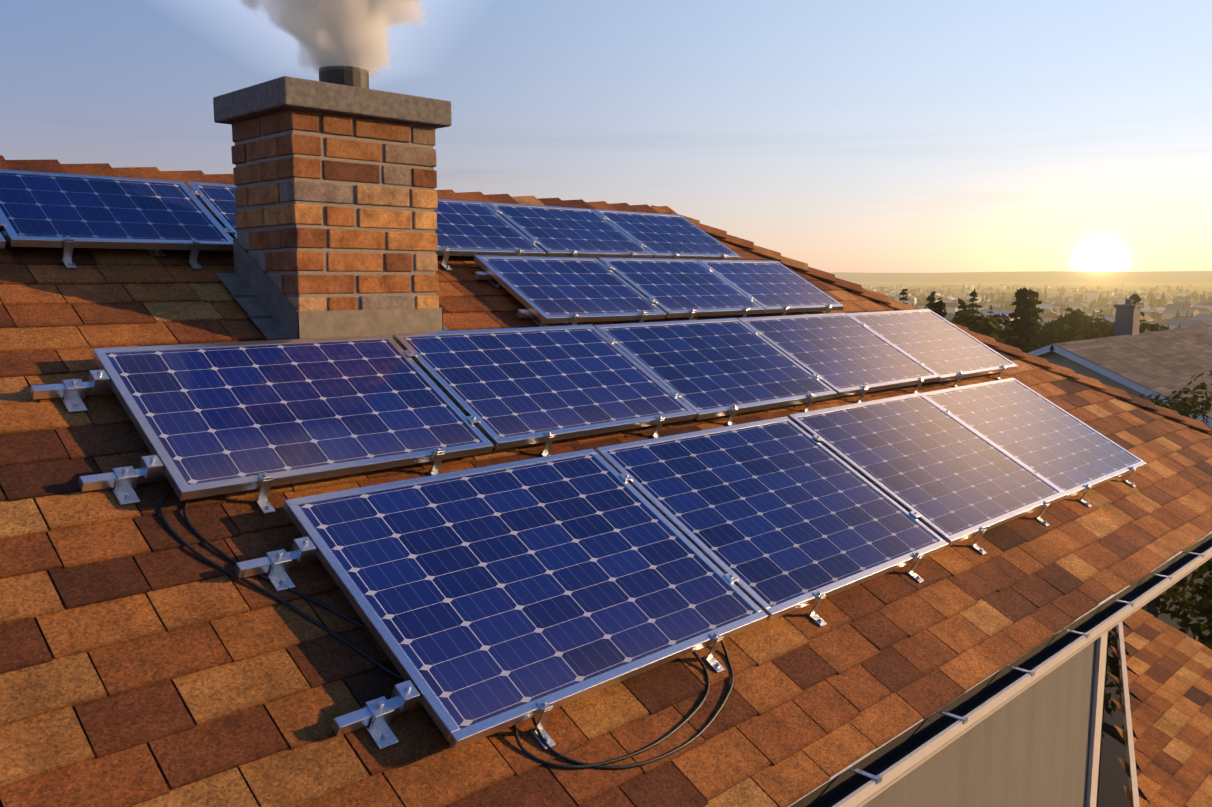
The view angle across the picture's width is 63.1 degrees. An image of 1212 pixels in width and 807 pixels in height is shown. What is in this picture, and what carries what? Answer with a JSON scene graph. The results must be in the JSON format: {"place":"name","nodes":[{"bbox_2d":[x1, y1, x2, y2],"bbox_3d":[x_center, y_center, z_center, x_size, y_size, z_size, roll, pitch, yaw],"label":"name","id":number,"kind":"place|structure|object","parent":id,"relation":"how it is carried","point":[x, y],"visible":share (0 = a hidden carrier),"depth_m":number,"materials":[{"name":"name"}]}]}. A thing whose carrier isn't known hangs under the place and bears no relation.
{"place":"outdoors","nodes":[
{"label":"outdoors","id":0,"kind":"place"},
{"bbox_2d":[231,109,438,310],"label":"chimney bricks","id":1,"kind":"object","parent":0,"point":[289,167],"visible":0.71,"depth_m":4.38,"materials":[{"name":"brown brick"}]},
{"bbox_2d":[213,76,451,128],"bbox_3d":[-1.260,-1.350,4.568,0.840,0.115,0.685,-7,10,-44],"label":"chimney cap","id":2,"kind":"object","parent":1,"relation":"on","point":[270,96],"visible":0.81,"depth_m":4.29,"materials":[{"name":"grey concrete"}]},
{"bbox_2d":[319,66,368,88],"bbox_3d":[-1.233,-1.465,4.651,0.230,0.200,0.226,-7,10,-44],"label":"chimney flue","id":3,"kind":"object","parent":2,"relation":"on","point":[350,76],"visible":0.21,"depth_m":4.55,"materials":[{"name":"grey metal"}]},
{"bbox_2d":[234,108,435,310],"bbox_3d":[-1.260,-0.805,4.637,0.710,0.984,0.555,-7,10,-44],"label":"chimney mortar","id":4,"kind":"object","parent":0,"point":[354,205],"visible":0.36,"depth_m":4.39,"materials":[{"name":"grey concrete"}]},
{"bbox_2d":[159,488,733,768],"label":"electrical cables","id":5,"kind":"object","parent":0,"point":[583,765],"visible":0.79,"depth_m":3.02,"materials":[{"name":"black rubber"}]},
{"bbox_2d":[0,155,1211,435],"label":"roof ridge caps","id":6,"kind":"object","parent":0,"point":[96,169],"visible":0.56,"depth_m":7.94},
{"bbox_2d":[0,0,1211,272],"label":"sky","id":7,"kind":"structure","parent":0,"point":[853,136],"materials":[{"name":"blue"}]},
{"bbox_2d":[862,640,1096,806],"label":"house walls","id":8,"kind":"structure","parent":0,"point":[1029,747],"depth_m":4.67,"materials":[{"name":"beige paint"}]},
{"bbox_2d":[0,245,849,806],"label":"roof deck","id":9,"kind":"structure","parent":8,"relation":"on","point":[210,623],"depth_m":2.81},
{"bbox_2d":[0,169,1146,749],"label":"panel frames","id":10,"kind":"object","parent":9,"relation":"on","point":[314,549],"visible":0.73,"depth_m":4.16,"materials":[{"name":"silver metal"}]},
{"bbox_2d":[0,173,1139,728],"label":"glass panel","id":11,"kind":"object","parent":10,"relation":"in","point":[490,595],"visible":0.92,"depth_m":4.30,"materials":[{"name":"blue glass"}]},
{"bbox_2d":[0,229,1211,806],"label":"roof shingles","id":12,"kind":"object","parent":9,"relation":"on","point":[890,655],"visible":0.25,"depth_m":3.16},
{"bbox_2d":[215,238,449,339],"bbox_3d":[-1.218,-0.489,4.636,0.950,0.567,0.713,-7,10,-44],"label":"chimney flashing","id":13,"kind":"object","parent":12,"relation":"on","point":[268,307],"visible":0.5,"depth_m":4.42,"materials":[{"name":"grey metal"}]},
{"bbox_2d":[0,190,1135,749],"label":"mounting brackets","id":14,"kind":"object","parent":12,"relation":"on","point":[380,732],"visible":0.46,"depth_m":3.43,"materials":[{"name":"silver metal"}]},
{"bbox_2d":[765,531,1211,806],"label":"drip edge","id":15,"kind":"object","parent":9,"relation":"on","point":[876,749],"depth_m":3.53,"materials":[{"name":"metal"}]},
{"bbox_2d":[790,534,1211,806],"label":"gutter","id":16,"kind":"object","parent":8,"relation":"attached to","point":[895,760],"depth_m":3.97,"materials":[{"name":"paint"}]},
{"bbox_2d":[848,533,1211,783],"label":"gutter brackets","id":17,"kind":"object","parent":16,"relation":"attached to","point":[878,778],"visible":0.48,"depth_m":4.08,"materials":[{"name":"silver metal"}]},
{"bbox_2d":[1086,631,1108,806],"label":"house trim","id":18,"kind":"structure","parent":8,"relation":"attached to","point":[1097,719],"depth_m":5.34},
{"bbox_2d":[830,271,1211,806],"bbox_3d":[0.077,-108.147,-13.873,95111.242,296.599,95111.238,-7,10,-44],"label":"terrain","id":19,"kind":"structure","parent":0,"point":[1113,779],"depth_m":5218.11,"materials":[{"name":"green plant"}]},
{"bbox_2d":[856,282,1211,331],"bbox_3d":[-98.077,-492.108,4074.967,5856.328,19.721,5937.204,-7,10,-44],"label":"town trees","id":20,"kind":"object","parent":19,"relation":"on","point":[1151,297],"visible":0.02,"depth_m":1323.18,"materials":[{"name":"green plant"}]},
{"bbox_2d":[864,282,1211,331],"bbox_3d":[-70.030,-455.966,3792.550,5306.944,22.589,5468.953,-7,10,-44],"label":"town houses","id":21,"kind":"structure","parent":19,"relation":"on","point":[1171,308],"depth_m":957.84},
{"bbox_2d":[899,287,1211,745],"bbox_3d":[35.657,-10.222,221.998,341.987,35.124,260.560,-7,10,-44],"label":"tree","id":22,"kind":"object","parent":19,"relation":"on","point":[1076,325],"depth_m":52.84,"materials":[{"name":"green plant"}]},
{"bbox_2d":[1038,346,1210,426],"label":"neighbour walls","id":23,"kind":"structure","parent":19,"relation":"on","point":[1053,357],"depth_m":30.11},
{"bbox_2d":[1027,326,1211,418],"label":"neighbour roof","id":24,"kind":"structure","parent":23,"relation":"on","point":[1163,361],"depth_m":32.17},
{"bbox_2d":[1028,344,1211,426],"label":"neighbour fascia","id":25,"kind":"structure","parent":24,"relation":"attached to","point":[1099,369],"depth_m":29.30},
{"bbox_2d":[1114,299,1142,335],"bbox_3d":[18.770,-2.836,35.512,0.870,1.850,0.720,-7,10,-44],"label":"neighbour chimney","id":26,"kind":"object","parent":24,"relation":"on","point":[1127,318],"visible":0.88,"depth_m":35.25,"materials":[{"name":"grey concrete"}]},
{"bbox_2d":[1116,622,1139,806],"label":"roof edge trim","id":27,"kind":"structure","parent":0,"point":[1131,762],"depth_m":7.91,"materials":[{"name":"paint"}]},
{"bbox_2d":[1108,608,1211,806],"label":"roof","id":28,"kind":"structure","parent":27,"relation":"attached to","point":[1169,671],"depth_m":8.23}
]}

